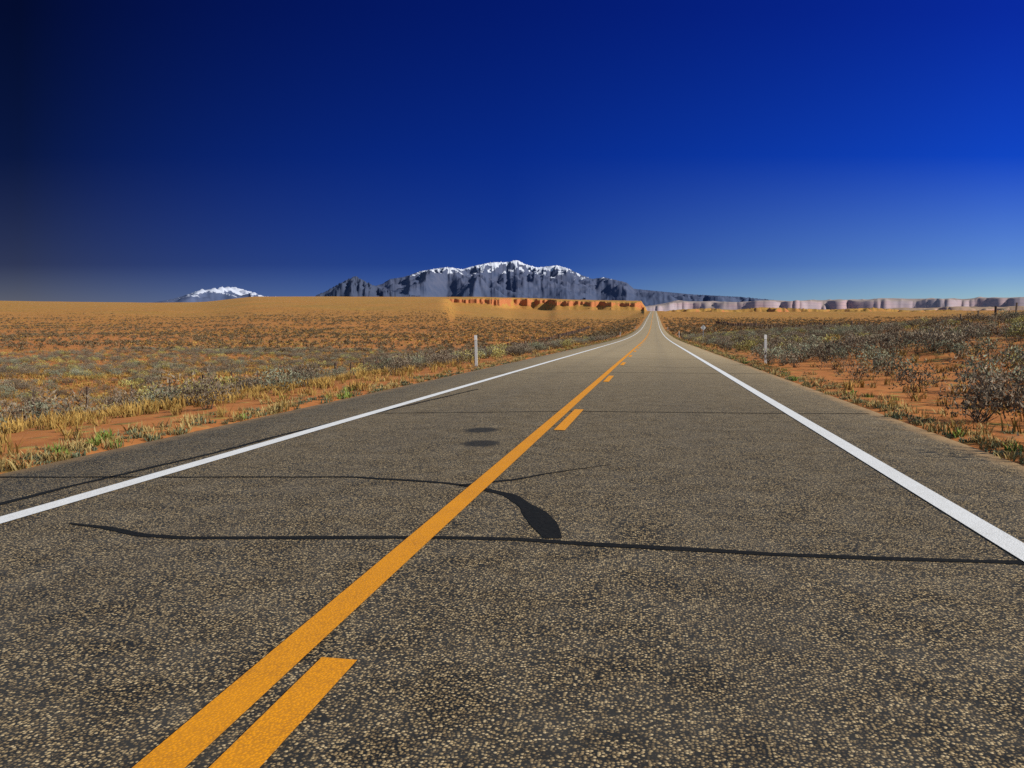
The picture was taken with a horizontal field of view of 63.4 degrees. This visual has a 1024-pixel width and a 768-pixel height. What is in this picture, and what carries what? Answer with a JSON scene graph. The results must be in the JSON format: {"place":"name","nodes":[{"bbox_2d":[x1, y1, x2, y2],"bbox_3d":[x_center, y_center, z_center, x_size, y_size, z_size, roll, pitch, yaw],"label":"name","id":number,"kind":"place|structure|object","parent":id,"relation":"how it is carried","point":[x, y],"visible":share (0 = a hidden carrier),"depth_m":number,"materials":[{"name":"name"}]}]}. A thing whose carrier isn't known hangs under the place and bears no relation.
{"place":"outdoors","nodes":[
{"label":"outdoors","id":0,"kind":"place"},
{"bbox_2d":[153,287,275,302],"bbox_3d":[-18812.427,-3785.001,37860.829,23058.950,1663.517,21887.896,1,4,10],"label":"mountains","id":1,"kind":"structure","parent":0,"point":[214,294],"depth_m":37567.14,"materials":[{"name":"white snow"}]},
{"bbox_2d":[316,276,420,296],"bbox_3d":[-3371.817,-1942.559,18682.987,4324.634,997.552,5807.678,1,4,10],"label":"mountain","id":2,"kind":"structure","parent":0,"point":[355,286],"depth_m":17679.40,"materials":[{"name":"grey stone"}]},
{"bbox_2d":[0,307,980,352],"bbox_3d":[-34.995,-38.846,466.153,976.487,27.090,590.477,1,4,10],"label":"shrubs","id":3,"kind":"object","parent":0,"point":[513,336],"depth_m":342.52,"materials":[{"name":"green plant"}]},
{"bbox_2d":[0,311,1023,767],"bbox_3d":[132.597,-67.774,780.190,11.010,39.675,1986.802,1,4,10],"label":"road","id":4,"kind":"structure","parent":0,"point":[122,651],"depth_m":4.66,"materials":[{"name":"grey asphalt"}]},
{"bbox_2d":[132,315,652,767],"bbox_3d":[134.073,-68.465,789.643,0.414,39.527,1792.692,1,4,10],"label":"road centre lines","id":5,"kind":"object","parent":4,"relation":"on","point":[261,739],"visible":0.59,"depth_m":3.36,"materials":[{"name":"yellow paint"}]},
{"bbox_2d":[0,314,1023,560],"bbox_3d":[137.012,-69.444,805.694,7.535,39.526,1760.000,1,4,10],"label":"road edge lines","id":6,"kind":"structure","parent":4,"relation":"on","point":[1004,540],"depth_m":8.25,"materials":[{"name":"white paint"}]},
{"bbox_2d":[0,312,1023,563],"bbox_3d":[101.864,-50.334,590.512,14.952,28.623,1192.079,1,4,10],"label":"road crack seal","id":7,"kind":"object","parent":4,"relation":"on","point":[542,524],"visible":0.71,"depth_m":5.78,"materials":[{"name":"black asphalt"}]},
{"bbox_2d":[0,296,1023,473],"bbox_3d":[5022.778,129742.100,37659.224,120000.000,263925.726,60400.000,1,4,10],"label":"ground","id":8,"kind":"structure","parent":0,"point":[39,438],"depth_m":308.44,"materials":[{"name":"orange soil"}]},
{"bbox_2d":[2,326,589,412],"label":"shrubs","id":9,"kind":"object","parent":8,"relation":"on","point":[537,340],"visible":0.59,"depth_m":92.94,"materials":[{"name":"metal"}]},
{"bbox_2d":[0,329,635,471],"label":"roadside dry grass","id":10,"kind":"structure","parent":8,"relation":"on","point":[61,457],"depth_m":12.16,"materials":[{"name":"yellow plant"}]},
{"bbox_2d":[1,329,634,470],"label":"green roadside plants","id":11,"kind":"object","parent":8,"relation":"on","point":[94,448],"visible":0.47,"depth_m":13.42,"materials":[{"name":"green plant"}]},
{"bbox_2d":[474,335,477,365],"bbox_3d":[-1.502,-1.265,34.618,0.140,1.550,0.046,1,4,10],"label":"delineator","id":12,"kind":"object","parent":8,"relation":"on","point":[475,342],"visible":0.73,"depth_m":34.60,"materials":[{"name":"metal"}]},
{"bbox_2d":[0,309,991,352],"bbox_3d":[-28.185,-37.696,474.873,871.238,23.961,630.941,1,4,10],"label":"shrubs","id":13,"kind":"object","parent":8,"relation":"on","point":[619,330],"visible":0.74,"depth_m":308.21,"materials":[{"name":"plant"}]},
{"bbox_2d":[0,328,1023,456],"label":"bunch grass","id":14,"kind":"structure","parent":8,"relation":"on","point":[76,419],"depth_m":18.44,"materials":[{"name":"plant"}]},
{"bbox_2d":[0,317,1023,386],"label":"shrubs","id":15,"kind":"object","parent":8,"relation":"on","point":[78,377],"depth_m":90.23,"materials":[{"name":"green plant"}]},
{"bbox_2d":[0,308,1023,435],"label":"sage shrubs","id":16,"kind":"object","parent":8,"relation":"on","point":[932,334],"depth_m":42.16,"materials":[{"name":"green plant"}]},
{"bbox_2d":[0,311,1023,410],"bbox_3d":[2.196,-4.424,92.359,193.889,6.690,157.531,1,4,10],"label":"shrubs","id":17,"kind":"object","parent":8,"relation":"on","point":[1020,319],"visible":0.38,"depth_m":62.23,"materials":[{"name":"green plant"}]},
{"bbox_2d":[435,298,643,310],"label":"red cliffs","id":18,"kind":"structure","parent":8,"relation":"on","point":[524,302],"depth_m":1717.87,"materials":[{"name":"stone"}]},
{"bbox_2d":[764,335,766,362],"bbox_3d":[11.372,-1.435,37.163,0.140,1.550,0.046,1,4,10],"label":"delineator","id":19,"kind":"object","parent":8,"relation":"on","point":[765,341],"visible":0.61,"depth_m":37.13,"materials":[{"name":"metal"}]},
{"bbox_2d":[668,307,962,311],"bbox_3d":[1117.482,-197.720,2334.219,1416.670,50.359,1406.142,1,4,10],"label":"red rock mounds","id":20,"kind":"object","parent":8,"relation":"on","point":[762,309],"visible":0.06,"depth_m":2357.30,"materials":[{"name":"stone"}]},
{"bbox_2d":[665,329,1023,461],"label":"roadside dry grass","id":21,"kind":"structure","parent":8,"relation":"on","point":[978,437],"depth_m":14.88,"materials":[{"name":"plant"}]},
{"bbox_2d":[666,329,1023,464],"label":"green roadside plants","id":22,"kind":"object","parent":8,"relation":"on","point":[918,423],"visible":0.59,"depth_m":13.87,"materials":[{"name":"green plant"}]},
{"bbox_2d":[716,302,1019,327],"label":"shrubs","id":23,"kind":"object","parent":8,"relation":"on","point":[858,323],"visible":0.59,"depth_m":189.65,"materials":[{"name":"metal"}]},
{"bbox_2d":[0,0,1023,302],"label":"sky","id":24,"kind":"structure","parent":0,"point":[151,151],"materials":[{"name":"blue"}]},
{"bbox_2d":[377,260,767,305],"bbox_3d":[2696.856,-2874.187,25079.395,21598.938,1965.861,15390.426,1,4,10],"label":"mountains","id":25,"kind":"structure","parent":0,"point":[515,279],"depth_m":23071.86,"materials":[{"name":"grey stone"}]},
{"bbox_2d":[645,297,1023,310],"bbox_3d":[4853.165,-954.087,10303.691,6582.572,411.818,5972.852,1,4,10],"label":"distant cliffs","id":26,"kind":"structure","parent":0,"point":[882,303],"depth_m":9981.88,"materials":[{"name":"grey stone"}]},
{"bbox_2d":[722,306,1023,310],"bbox_3d":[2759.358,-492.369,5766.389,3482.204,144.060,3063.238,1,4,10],"label":"mesa badlands","id":27,"kind":"structure","parent":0,"point":[963,308],"depth_m":5066.71,"materials":[{"name":"stone"}]}
]}

